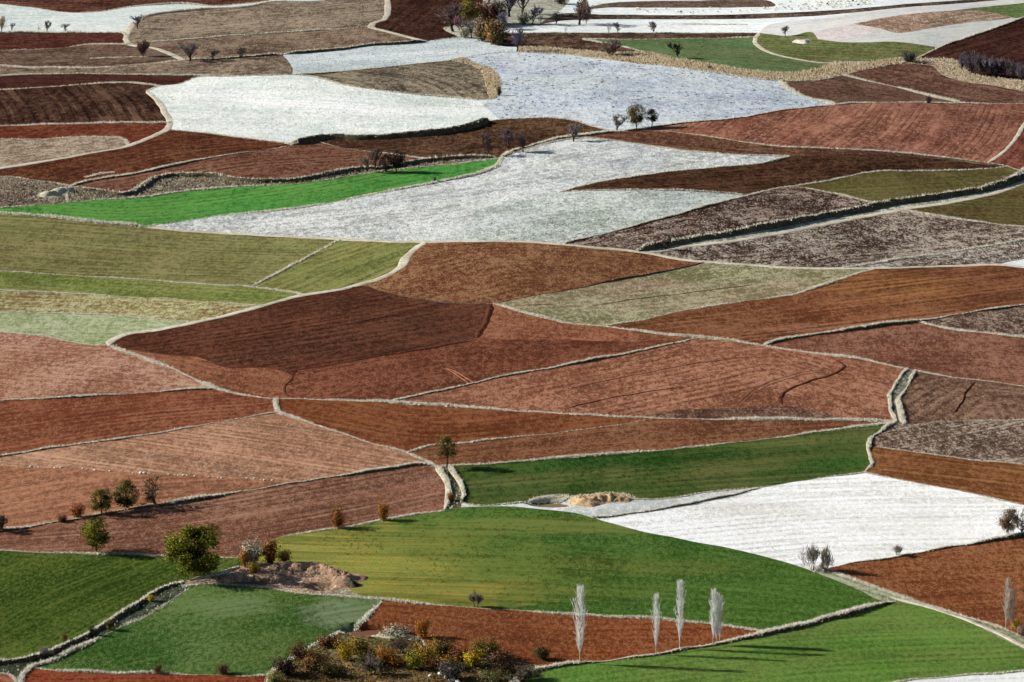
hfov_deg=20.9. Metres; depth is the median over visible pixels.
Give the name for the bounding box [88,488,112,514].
tree
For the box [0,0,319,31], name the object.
frosted field
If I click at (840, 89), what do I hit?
ploughed field
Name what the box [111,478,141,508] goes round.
tree
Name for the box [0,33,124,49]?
ploughed field
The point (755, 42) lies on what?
track
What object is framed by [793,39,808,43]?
earth bank
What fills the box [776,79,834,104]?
grass verge
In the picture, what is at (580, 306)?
fallow field
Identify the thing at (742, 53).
grass field
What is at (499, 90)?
shrub
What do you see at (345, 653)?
shrub
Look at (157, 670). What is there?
shrub
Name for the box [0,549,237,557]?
grass verge
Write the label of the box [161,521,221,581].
tree
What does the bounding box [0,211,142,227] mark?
grass verge
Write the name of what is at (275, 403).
grass verge
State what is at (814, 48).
grass field
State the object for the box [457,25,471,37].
shrub
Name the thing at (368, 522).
grass verge
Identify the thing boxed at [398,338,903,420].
ploughed field
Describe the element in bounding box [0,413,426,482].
ploughed field
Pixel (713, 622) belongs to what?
poplar tree
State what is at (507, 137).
bare tree
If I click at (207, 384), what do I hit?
grass verge
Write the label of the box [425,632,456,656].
shrub
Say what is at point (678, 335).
grass verge
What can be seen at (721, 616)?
poplar tree
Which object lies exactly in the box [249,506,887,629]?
grass field
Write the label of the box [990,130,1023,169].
ploughed field
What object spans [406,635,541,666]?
grass verge
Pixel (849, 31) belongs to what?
fallow field
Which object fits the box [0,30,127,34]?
grass verge
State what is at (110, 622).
shrub
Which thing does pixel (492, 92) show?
reed bed
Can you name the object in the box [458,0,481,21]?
tree
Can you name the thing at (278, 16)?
stubble field
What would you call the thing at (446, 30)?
grass verge
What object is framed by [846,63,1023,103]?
ploughed field
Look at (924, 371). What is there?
grass verge
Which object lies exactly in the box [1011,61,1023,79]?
bare tree
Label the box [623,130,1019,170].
grass verge
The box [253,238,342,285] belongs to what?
grass verge
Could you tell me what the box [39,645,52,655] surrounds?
bare tree
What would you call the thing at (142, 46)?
bare tree
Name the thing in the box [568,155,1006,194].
ploughed field
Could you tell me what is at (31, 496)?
ploughed field
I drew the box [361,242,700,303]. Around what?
ploughed field
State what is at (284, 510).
ploughed field
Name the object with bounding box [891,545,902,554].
bare tree
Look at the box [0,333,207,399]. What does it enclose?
ploughed field
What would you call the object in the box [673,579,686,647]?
poplar tree
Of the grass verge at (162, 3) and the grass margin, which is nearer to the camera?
the grass margin
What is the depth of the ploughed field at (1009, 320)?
783.47 m
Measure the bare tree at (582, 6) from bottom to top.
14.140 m
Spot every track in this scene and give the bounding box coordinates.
[0,91,172,168]
[106,242,425,344]
[123,17,182,59]
[144,226,1023,268]
[368,0,424,40]
[647,181,1023,252]
[753,33,828,62]
[891,597,1023,647]
[987,123,1023,162]
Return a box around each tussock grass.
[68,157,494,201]
[437,466,461,507]
[529,494,568,500]
[568,491,635,505]
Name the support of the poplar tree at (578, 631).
on the ploughed field at (604, 638)
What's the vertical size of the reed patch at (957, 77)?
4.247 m
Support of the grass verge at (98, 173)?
on the ploughed field at (170, 147)
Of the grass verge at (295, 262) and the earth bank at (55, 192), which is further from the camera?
the earth bank at (55, 192)
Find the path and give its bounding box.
[185,581,362,597]
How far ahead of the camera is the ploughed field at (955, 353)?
757.89 m
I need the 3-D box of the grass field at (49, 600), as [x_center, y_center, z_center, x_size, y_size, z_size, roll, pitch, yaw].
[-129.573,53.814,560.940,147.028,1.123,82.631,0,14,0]
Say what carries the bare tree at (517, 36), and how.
on the reed patch at (757, 73)
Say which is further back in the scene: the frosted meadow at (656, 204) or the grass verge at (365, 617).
the frosted meadow at (656, 204)
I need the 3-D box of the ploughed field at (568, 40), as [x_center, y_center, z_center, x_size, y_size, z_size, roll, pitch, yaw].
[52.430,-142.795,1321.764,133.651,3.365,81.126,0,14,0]
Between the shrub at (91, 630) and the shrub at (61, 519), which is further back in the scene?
the shrub at (61, 519)
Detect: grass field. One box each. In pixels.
[0,159,498,225]
[0,214,333,285]
[0,271,296,304]
[0,313,185,344]
[0,551,242,659]
[35,585,379,675]
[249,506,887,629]
[252,240,419,293]
[453,424,883,505]
[522,602,1023,681]
[587,38,827,72]
[757,32,934,62]
[798,167,1018,201]
[908,184,1023,225]
[953,3,1023,17]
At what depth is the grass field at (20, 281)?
834.41 m
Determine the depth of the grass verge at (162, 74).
1227.18 m
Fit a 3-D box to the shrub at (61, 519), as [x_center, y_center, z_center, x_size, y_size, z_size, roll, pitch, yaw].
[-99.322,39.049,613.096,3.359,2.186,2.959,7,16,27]
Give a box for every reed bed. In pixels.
[452,57,500,98]
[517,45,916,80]
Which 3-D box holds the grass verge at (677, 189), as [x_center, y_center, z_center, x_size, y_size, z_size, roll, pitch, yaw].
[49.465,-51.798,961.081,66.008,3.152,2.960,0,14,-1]
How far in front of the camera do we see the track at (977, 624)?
553.05 m
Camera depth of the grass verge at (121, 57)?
1279.73 m
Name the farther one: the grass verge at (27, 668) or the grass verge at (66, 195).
the grass verge at (66, 195)
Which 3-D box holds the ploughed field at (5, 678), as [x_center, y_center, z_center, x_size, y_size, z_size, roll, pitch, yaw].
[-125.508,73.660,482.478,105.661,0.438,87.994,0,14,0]
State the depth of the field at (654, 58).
1245.19 m
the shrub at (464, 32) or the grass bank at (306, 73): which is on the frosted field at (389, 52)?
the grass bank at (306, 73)
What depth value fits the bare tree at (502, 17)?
1370.59 m
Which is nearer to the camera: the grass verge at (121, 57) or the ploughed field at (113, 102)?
the ploughed field at (113, 102)
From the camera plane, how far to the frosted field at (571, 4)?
1436.93 m
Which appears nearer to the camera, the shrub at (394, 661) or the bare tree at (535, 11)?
the shrub at (394, 661)
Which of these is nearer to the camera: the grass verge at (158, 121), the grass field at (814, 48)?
the grass verge at (158, 121)
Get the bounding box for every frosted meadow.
[146,138,783,240]
[448,190,745,242]
[465,52,825,129]
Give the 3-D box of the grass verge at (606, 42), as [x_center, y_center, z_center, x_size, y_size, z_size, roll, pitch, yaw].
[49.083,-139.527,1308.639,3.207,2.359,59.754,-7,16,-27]
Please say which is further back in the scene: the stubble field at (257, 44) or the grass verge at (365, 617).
the stubble field at (257, 44)
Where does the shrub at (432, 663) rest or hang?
on the rough grass at (363, 672)
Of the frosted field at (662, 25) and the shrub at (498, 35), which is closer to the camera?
the shrub at (498, 35)
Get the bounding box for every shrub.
[55,512,67,522]
[69,502,85,517]
[87,624,94,635]
[104,619,115,629]
[146,594,155,601]
[152,663,161,672]
[215,661,231,674]
[236,534,264,564]
[239,546,251,568]
[248,559,259,572]
[259,532,280,563]
[263,670,285,681]
[267,652,302,676]
[276,548,292,561]
[284,638,314,658]
[298,650,331,671]
[314,659,347,677]
[315,632,338,647]
[330,505,346,529]
[335,638,354,661]
[341,634,375,654]
[352,649,377,667]
[372,641,398,665]
[376,500,391,519]
[379,623,415,637]
[385,652,404,666]
[402,647,426,669]
[412,638,438,663]
[413,615,431,637]
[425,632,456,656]
[425,657,442,669]
[434,659,468,681]
[438,651,461,664]
[446,491,454,500]
[448,644,471,660]
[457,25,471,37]
[460,648,485,668]
[467,14,499,41]
[469,638,491,656]
[475,0,503,24]
[477,667,508,681]
[479,636,503,658]
[481,16,500,44]
[484,644,519,664]
[490,21,510,45]
[490,658,519,674]
[496,85,501,95]
[515,9,531,24]
[530,644,552,660]
[555,0,566,3]
[898,50,918,61]
[924,94,931,102]
[1010,616,1023,629]
[1015,624,1023,635]
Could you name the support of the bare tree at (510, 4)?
on the rough grass at (550, 6)
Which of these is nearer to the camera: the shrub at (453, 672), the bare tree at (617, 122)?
the shrub at (453, 672)
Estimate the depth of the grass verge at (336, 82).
1170.70 m
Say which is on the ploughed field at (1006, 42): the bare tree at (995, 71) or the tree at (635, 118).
the bare tree at (995, 71)
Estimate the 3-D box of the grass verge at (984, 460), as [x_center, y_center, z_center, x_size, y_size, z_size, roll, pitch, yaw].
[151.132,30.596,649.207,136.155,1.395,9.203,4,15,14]
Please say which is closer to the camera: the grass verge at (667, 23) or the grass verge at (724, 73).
the grass verge at (724, 73)
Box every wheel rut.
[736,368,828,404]
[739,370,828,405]
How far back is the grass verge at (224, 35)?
1340.74 m
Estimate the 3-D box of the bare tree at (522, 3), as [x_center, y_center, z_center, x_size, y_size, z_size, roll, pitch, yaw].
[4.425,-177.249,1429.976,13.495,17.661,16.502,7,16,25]
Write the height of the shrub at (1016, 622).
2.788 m
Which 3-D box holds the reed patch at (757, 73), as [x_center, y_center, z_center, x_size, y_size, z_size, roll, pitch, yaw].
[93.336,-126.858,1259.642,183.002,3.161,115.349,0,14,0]
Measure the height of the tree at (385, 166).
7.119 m
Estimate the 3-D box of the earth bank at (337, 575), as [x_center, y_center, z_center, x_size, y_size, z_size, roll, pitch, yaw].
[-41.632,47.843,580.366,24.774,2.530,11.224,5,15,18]
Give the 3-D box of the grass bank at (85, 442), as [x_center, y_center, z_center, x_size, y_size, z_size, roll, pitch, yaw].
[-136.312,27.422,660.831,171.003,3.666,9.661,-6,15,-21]
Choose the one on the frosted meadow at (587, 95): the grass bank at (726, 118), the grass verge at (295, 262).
the grass bank at (726, 118)
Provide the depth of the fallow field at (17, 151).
1045.92 m
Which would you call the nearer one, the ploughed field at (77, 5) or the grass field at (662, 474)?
the grass field at (662, 474)
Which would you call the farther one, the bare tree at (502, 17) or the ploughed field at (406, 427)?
the bare tree at (502, 17)
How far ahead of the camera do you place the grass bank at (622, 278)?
837.33 m
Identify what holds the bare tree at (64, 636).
on the grass field at (49, 600)
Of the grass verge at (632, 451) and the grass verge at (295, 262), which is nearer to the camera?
the grass verge at (632, 451)
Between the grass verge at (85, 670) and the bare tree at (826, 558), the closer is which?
the grass verge at (85, 670)
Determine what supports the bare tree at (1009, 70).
on the ploughed field at (1006, 42)
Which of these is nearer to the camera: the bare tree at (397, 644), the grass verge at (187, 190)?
the bare tree at (397, 644)
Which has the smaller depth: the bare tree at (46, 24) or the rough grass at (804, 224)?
the rough grass at (804, 224)
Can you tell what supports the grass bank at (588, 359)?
on the ploughed field at (398, 376)
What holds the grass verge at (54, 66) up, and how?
on the stubble field at (273, 64)
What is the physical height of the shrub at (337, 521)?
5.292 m
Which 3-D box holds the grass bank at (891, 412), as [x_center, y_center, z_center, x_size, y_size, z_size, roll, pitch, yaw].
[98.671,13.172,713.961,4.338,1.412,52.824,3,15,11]
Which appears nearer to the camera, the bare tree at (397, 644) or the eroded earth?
the bare tree at (397, 644)
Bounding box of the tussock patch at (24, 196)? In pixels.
[0,176,67,206]
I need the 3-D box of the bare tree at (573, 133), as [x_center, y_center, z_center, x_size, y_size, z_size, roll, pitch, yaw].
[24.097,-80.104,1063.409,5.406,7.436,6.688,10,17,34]
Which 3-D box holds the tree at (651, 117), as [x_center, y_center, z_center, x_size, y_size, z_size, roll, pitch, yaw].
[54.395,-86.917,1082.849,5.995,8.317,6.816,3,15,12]
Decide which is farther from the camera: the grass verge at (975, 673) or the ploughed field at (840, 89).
the ploughed field at (840, 89)
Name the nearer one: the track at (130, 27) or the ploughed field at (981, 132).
the ploughed field at (981, 132)
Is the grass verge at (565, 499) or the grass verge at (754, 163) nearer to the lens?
the grass verge at (565, 499)
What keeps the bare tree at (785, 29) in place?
on the grass field at (814, 48)
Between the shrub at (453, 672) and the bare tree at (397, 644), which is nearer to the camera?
the shrub at (453, 672)
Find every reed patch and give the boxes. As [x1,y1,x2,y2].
[516,47,899,79]
[903,58,1023,90]
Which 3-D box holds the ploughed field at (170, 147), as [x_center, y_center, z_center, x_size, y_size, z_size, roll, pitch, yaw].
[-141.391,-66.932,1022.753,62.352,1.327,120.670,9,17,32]
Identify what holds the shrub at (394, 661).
on the rough grass at (363, 672)
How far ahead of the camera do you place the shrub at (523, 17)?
1388.80 m
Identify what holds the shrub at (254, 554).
on the eroded earth
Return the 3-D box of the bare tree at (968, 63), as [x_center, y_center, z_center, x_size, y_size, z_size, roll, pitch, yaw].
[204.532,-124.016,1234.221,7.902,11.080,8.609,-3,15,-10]
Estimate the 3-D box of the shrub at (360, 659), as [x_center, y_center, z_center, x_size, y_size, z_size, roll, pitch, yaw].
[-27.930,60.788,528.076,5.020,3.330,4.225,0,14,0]
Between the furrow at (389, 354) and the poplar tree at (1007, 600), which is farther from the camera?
the furrow at (389, 354)
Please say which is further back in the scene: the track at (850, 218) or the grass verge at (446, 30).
the grass verge at (446, 30)
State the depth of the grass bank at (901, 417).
702.16 m
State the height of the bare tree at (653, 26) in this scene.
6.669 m
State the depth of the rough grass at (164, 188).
979.89 m
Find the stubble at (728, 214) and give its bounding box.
[571,186,844,248]
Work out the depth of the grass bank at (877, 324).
779.36 m
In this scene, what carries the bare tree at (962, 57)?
on the reed patch at (957, 77)
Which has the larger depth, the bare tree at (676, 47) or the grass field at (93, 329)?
the bare tree at (676, 47)
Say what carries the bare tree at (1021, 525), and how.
on the frosted field at (796, 527)
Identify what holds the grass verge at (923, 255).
on the stubble field at (789, 248)
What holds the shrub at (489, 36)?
on the frosted field at (389, 52)
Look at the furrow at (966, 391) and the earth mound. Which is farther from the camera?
the furrow at (966, 391)
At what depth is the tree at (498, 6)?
1389.65 m
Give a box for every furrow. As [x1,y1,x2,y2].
[110,345,295,397]
[300,340,474,369]
[345,303,452,324]
[475,304,493,337]
[567,386,681,408]
[568,356,753,388]
[598,284,753,304]
[952,381,975,414]
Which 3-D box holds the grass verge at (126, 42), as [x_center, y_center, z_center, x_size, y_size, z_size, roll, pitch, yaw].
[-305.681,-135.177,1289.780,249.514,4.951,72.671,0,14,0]
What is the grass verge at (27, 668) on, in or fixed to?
on the rough grass at (160, 599)
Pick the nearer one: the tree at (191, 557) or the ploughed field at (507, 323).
the tree at (191, 557)
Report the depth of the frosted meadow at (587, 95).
1171.99 m
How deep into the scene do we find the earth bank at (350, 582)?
572.33 m
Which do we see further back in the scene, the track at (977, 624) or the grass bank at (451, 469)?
the grass bank at (451, 469)
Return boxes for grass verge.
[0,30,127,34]
[0,58,184,68]
[0,72,227,76]
[0,81,160,89]
[0,135,128,145]
[0,157,498,207]
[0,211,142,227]
[0,270,301,295]
[0,289,263,305]
[0,312,187,323]
[0,331,99,344]
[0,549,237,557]
[0,672,16,681]
[2,120,171,125]
[4,0,266,12]
[8,176,71,202]
[12,40,130,49]
[15,587,188,681]
[32,667,270,676]
[84,171,113,177]
[90,56,160,58]
[104,344,217,389]
[142,0,323,16]
[143,157,502,226]
[146,73,287,90]
[147,26,367,45]
[168,127,290,144]
[180,582,366,598]
[215,387,896,422]
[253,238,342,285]
[263,510,444,545]
[264,600,382,681]
[272,397,435,465]
[293,74,496,99]
[316,140,427,158]
[365,596,760,630]
[405,418,650,452]
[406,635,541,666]
[434,421,889,466]
[438,0,484,39]
[462,472,863,505]
[467,51,845,81]
[490,116,614,130]
[490,302,909,369]
[505,136,788,156]
[509,31,752,33]
[534,22,747,24]
[560,155,789,191]
[563,188,747,194]
[582,36,756,39]
[583,38,642,51]
[602,267,877,325]
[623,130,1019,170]
[748,185,793,194]
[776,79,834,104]
[795,166,1005,185]
[803,187,872,201]
[812,565,1023,636]
[835,101,1023,104]
[842,74,961,101]
[842,238,1023,267]
[863,471,1022,504]
[875,445,1023,464]
[893,669,1023,681]
[901,209,1023,226]
[916,370,1021,385]
[917,321,1023,337]
[918,418,1023,423]
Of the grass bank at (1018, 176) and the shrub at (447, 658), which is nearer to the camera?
the shrub at (447, 658)
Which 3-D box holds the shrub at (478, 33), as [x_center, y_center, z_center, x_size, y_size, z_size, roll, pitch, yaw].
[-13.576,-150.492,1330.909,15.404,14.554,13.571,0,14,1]
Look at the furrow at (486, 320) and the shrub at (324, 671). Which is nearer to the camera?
the shrub at (324, 671)
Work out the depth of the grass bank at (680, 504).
623.86 m
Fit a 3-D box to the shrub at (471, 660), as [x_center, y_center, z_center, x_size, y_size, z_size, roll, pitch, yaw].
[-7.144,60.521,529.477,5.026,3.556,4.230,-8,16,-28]
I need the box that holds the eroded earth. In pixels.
[185,563,348,590]
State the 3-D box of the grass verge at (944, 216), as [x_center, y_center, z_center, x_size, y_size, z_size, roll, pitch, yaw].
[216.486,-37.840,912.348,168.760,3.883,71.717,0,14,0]
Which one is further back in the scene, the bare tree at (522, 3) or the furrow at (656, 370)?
the bare tree at (522, 3)
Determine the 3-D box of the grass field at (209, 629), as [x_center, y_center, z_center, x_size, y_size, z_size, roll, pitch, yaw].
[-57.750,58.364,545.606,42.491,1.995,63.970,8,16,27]
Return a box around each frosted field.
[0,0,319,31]
[149,75,497,142]
[283,36,516,73]
[461,488,751,516]
[504,12,860,32]
[557,0,955,14]
[596,473,1023,570]
[760,0,1023,35]
[821,17,1015,48]
[905,671,1023,681]
[1002,259,1023,265]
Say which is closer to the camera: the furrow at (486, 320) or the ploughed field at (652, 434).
the ploughed field at (652, 434)
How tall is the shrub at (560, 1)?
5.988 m
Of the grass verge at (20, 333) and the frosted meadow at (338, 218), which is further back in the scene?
the frosted meadow at (338, 218)
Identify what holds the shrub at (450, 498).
on the rough grass at (454, 487)
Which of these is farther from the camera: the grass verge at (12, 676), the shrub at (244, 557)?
the shrub at (244, 557)
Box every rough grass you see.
[0,583,187,680]
[69,159,481,201]
[188,567,239,580]
[274,633,536,681]
[371,634,420,639]
[441,466,461,509]
[446,0,569,38]
[528,495,572,503]
[645,179,1023,251]
[891,369,913,423]
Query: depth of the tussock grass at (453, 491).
632.36 m
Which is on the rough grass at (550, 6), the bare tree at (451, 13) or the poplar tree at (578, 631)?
the bare tree at (451, 13)
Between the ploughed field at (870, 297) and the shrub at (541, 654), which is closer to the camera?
the shrub at (541, 654)
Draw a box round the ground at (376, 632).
[227,503,568,635]
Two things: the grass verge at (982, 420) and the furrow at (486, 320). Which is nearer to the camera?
the grass verge at (982, 420)
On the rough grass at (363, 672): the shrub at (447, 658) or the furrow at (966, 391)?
the shrub at (447, 658)
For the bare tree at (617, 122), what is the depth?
1081.31 m
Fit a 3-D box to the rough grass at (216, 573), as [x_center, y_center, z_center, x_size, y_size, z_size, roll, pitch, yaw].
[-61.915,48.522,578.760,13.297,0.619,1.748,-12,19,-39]
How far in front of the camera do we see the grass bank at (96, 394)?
712.87 m
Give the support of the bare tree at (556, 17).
on the frosted field at (662, 25)
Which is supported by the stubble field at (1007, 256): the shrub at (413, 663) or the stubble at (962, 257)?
the stubble at (962, 257)
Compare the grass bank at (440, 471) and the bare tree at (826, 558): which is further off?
the grass bank at (440, 471)
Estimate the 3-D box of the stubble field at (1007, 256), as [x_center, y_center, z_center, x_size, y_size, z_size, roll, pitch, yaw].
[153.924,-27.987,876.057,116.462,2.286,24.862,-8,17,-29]
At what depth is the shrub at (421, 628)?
543.66 m
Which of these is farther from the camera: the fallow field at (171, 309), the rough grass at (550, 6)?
the rough grass at (550, 6)
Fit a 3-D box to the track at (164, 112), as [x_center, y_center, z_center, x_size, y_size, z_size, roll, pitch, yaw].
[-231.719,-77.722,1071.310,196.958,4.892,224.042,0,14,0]
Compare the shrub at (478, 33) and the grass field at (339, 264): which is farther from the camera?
the shrub at (478, 33)
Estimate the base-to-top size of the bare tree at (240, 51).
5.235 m
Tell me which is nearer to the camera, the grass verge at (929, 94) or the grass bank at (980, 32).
the grass verge at (929, 94)
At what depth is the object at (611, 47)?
1274.05 m
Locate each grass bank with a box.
[0,386,214,400]
[0,409,277,456]
[0,580,184,663]
[1,461,433,531]
[69,146,285,186]
[73,153,498,195]
[186,53,282,59]
[283,39,426,54]
[289,116,491,144]
[291,58,454,74]
[345,286,487,304]
[389,338,695,400]
[433,466,451,509]
[448,465,465,502]
[497,261,705,302]
[499,129,621,156]
[508,600,896,681]
[563,195,747,243]
[591,486,761,517]
[622,104,832,130]
[635,167,1023,251]
[761,304,1023,344]
[811,153,1003,165]
[829,531,1023,567]
[864,420,896,471]
[886,368,907,420]
[895,369,915,423]
[900,16,1023,63]
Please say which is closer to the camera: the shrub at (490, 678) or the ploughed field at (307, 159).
the shrub at (490, 678)
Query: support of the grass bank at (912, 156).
on the ploughed field at (682, 141)
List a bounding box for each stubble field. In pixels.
[0,55,292,75]
[129,0,384,44]
[149,27,414,59]
[307,61,488,99]
[567,186,870,249]
[654,210,1023,267]
[853,240,1023,267]
[871,420,1023,463]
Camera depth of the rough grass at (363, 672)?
527.39 m
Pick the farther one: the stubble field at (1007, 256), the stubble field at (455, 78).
the stubble field at (455, 78)
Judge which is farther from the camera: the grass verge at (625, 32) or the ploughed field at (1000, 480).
the grass verge at (625, 32)
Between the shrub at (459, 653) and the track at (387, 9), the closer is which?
the shrub at (459, 653)
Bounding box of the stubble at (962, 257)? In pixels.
[854,243,1023,267]
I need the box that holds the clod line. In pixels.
[778,359,845,404]
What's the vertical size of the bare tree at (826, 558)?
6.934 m
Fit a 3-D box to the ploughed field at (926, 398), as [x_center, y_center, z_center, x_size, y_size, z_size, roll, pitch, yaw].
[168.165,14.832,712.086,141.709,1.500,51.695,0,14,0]
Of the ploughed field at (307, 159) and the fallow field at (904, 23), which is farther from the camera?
the fallow field at (904, 23)
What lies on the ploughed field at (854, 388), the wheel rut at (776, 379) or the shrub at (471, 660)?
the wheel rut at (776, 379)
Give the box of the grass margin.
[817,569,1023,648]
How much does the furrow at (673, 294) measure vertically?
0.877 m
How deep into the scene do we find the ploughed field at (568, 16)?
1408.94 m
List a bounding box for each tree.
[0,16,6,30]
[0,514,7,531]
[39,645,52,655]
[44,21,51,29]
[62,632,67,641]
[78,517,113,551]
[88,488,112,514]
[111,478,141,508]
[130,14,143,28]
[136,38,149,56]
[140,474,162,504]
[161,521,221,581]
[177,42,198,60]
[209,49,219,60]
[237,47,248,57]
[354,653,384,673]
[358,156,370,170]
[367,147,381,169]
[378,154,394,171]
[385,149,407,171]
[388,638,408,653]
[433,2,464,31]
[435,435,458,467]
[451,15,464,33]
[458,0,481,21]
[461,18,479,37]
[468,590,483,607]
[478,132,493,153]
[490,0,508,21]
[496,128,514,150]
[497,11,507,28]
[502,0,516,16]
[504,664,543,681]
[508,27,525,50]
[515,132,526,151]
[517,0,528,12]
[529,4,545,23]
[553,11,562,24]
[566,122,582,141]
[571,584,587,661]
[573,0,593,24]
[581,7,592,23]
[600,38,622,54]
[612,114,628,129]
[613,22,620,31]
[624,102,646,126]
[642,108,658,127]
[648,21,656,30]
[649,593,661,646]
[661,236,670,248]
[667,42,682,57]
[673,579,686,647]
[708,588,718,637]
[712,592,720,642]
[716,595,723,642]
[781,26,789,35]
[799,543,820,570]
[819,545,833,572]
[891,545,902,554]
[958,52,965,69]
[963,51,979,72]
[973,53,988,75]
[981,55,997,75]
[991,64,1002,76]
[995,57,1008,76]
[996,507,1020,533]
[1001,577,1011,629]
[1002,59,1017,78]
[1008,589,1017,628]
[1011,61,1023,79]
[1013,508,1023,531]
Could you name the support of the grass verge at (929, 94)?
on the ploughed field at (840, 89)
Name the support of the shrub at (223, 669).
on the grass field at (209, 629)
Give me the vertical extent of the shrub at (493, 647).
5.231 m
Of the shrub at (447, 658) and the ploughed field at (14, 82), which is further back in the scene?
the ploughed field at (14, 82)
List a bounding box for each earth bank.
[38,186,73,197]
[255,561,367,584]
[297,581,331,590]
[344,577,359,587]
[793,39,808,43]
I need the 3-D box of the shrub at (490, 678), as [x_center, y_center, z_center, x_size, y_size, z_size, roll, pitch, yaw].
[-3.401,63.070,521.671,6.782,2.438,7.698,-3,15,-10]
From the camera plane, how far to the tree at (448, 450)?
649.10 m
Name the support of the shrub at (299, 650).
on the rough grass at (363, 672)
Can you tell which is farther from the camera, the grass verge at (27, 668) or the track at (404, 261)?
the track at (404, 261)
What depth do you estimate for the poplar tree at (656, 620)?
533.90 m
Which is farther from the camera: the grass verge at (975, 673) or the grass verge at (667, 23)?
the grass verge at (667, 23)
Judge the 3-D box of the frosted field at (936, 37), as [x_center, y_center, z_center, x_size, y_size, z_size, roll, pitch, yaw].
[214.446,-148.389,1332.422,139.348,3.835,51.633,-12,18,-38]
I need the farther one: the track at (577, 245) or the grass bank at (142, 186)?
the grass bank at (142, 186)
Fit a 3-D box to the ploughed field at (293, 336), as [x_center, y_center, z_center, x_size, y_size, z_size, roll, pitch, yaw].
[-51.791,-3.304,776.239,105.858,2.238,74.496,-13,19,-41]
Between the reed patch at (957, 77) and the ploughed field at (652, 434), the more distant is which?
the reed patch at (957, 77)
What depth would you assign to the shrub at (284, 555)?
584.36 m
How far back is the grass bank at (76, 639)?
543.22 m
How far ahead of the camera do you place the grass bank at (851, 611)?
545.67 m
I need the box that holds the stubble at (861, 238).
[649,210,1018,266]
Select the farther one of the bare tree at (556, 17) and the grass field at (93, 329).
the bare tree at (556, 17)
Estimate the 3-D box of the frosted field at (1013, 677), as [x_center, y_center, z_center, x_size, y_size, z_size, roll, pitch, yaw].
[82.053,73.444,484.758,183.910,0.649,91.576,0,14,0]
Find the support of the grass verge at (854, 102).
on the ploughed field at (981, 132)
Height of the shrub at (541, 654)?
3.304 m
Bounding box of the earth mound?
[569,492,633,506]
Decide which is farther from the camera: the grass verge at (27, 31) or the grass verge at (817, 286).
the grass verge at (27, 31)
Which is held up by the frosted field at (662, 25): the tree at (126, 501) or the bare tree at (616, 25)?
the bare tree at (616, 25)
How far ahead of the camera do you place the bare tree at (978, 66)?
1229.53 m
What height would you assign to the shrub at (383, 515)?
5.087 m
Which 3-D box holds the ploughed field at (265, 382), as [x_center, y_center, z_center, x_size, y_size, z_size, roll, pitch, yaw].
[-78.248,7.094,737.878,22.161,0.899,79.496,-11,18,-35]
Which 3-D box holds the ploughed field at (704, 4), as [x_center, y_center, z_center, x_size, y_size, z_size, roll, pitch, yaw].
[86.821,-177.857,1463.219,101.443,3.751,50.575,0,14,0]
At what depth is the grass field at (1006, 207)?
944.89 m
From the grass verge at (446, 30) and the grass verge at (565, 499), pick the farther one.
the grass verge at (446, 30)
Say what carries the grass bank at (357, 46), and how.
on the frosted field at (389, 52)
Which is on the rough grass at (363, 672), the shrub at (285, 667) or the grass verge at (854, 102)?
the shrub at (285, 667)
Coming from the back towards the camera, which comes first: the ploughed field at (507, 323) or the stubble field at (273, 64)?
the stubble field at (273, 64)
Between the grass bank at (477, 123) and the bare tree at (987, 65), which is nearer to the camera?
the grass bank at (477, 123)
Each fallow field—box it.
[0,137,125,166]
[0,291,254,322]
[498,263,868,325]
[814,24,880,38]
[854,10,1010,32]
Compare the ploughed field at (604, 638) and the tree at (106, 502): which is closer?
the ploughed field at (604, 638)
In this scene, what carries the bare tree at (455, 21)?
on the rough grass at (550, 6)
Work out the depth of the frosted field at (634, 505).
623.50 m
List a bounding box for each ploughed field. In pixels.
[0,0,267,11]
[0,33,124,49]
[0,44,177,66]
[0,74,196,88]
[0,83,165,125]
[0,123,166,143]
[0,130,289,184]
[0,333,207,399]
[0,389,274,454]
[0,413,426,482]
[0,465,281,527]
[0,465,444,557]
[0,674,13,681]
[23,668,266,681]
[72,141,420,191]
[111,286,488,375]
[122,348,291,398]
[277,399,649,451]
[286,337,693,399]
[318,118,609,157]
[357,601,755,665]
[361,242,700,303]
[375,0,482,40]
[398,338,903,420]
[409,418,876,465]
[479,304,685,341]
[490,33,756,52]
[511,131,1002,165]
[541,0,993,23]
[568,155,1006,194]
[585,0,775,9]
[608,265,1023,344]
[630,103,1023,161]
[636,405,839,418]
[768,322,1023,385]
[784,76,958,103]
[828,537,1023,635]
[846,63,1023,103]
[866,446,1023,504]
[900,371,1023,423]
[918,18,1023,78]
[921,306,1023,335]
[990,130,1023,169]

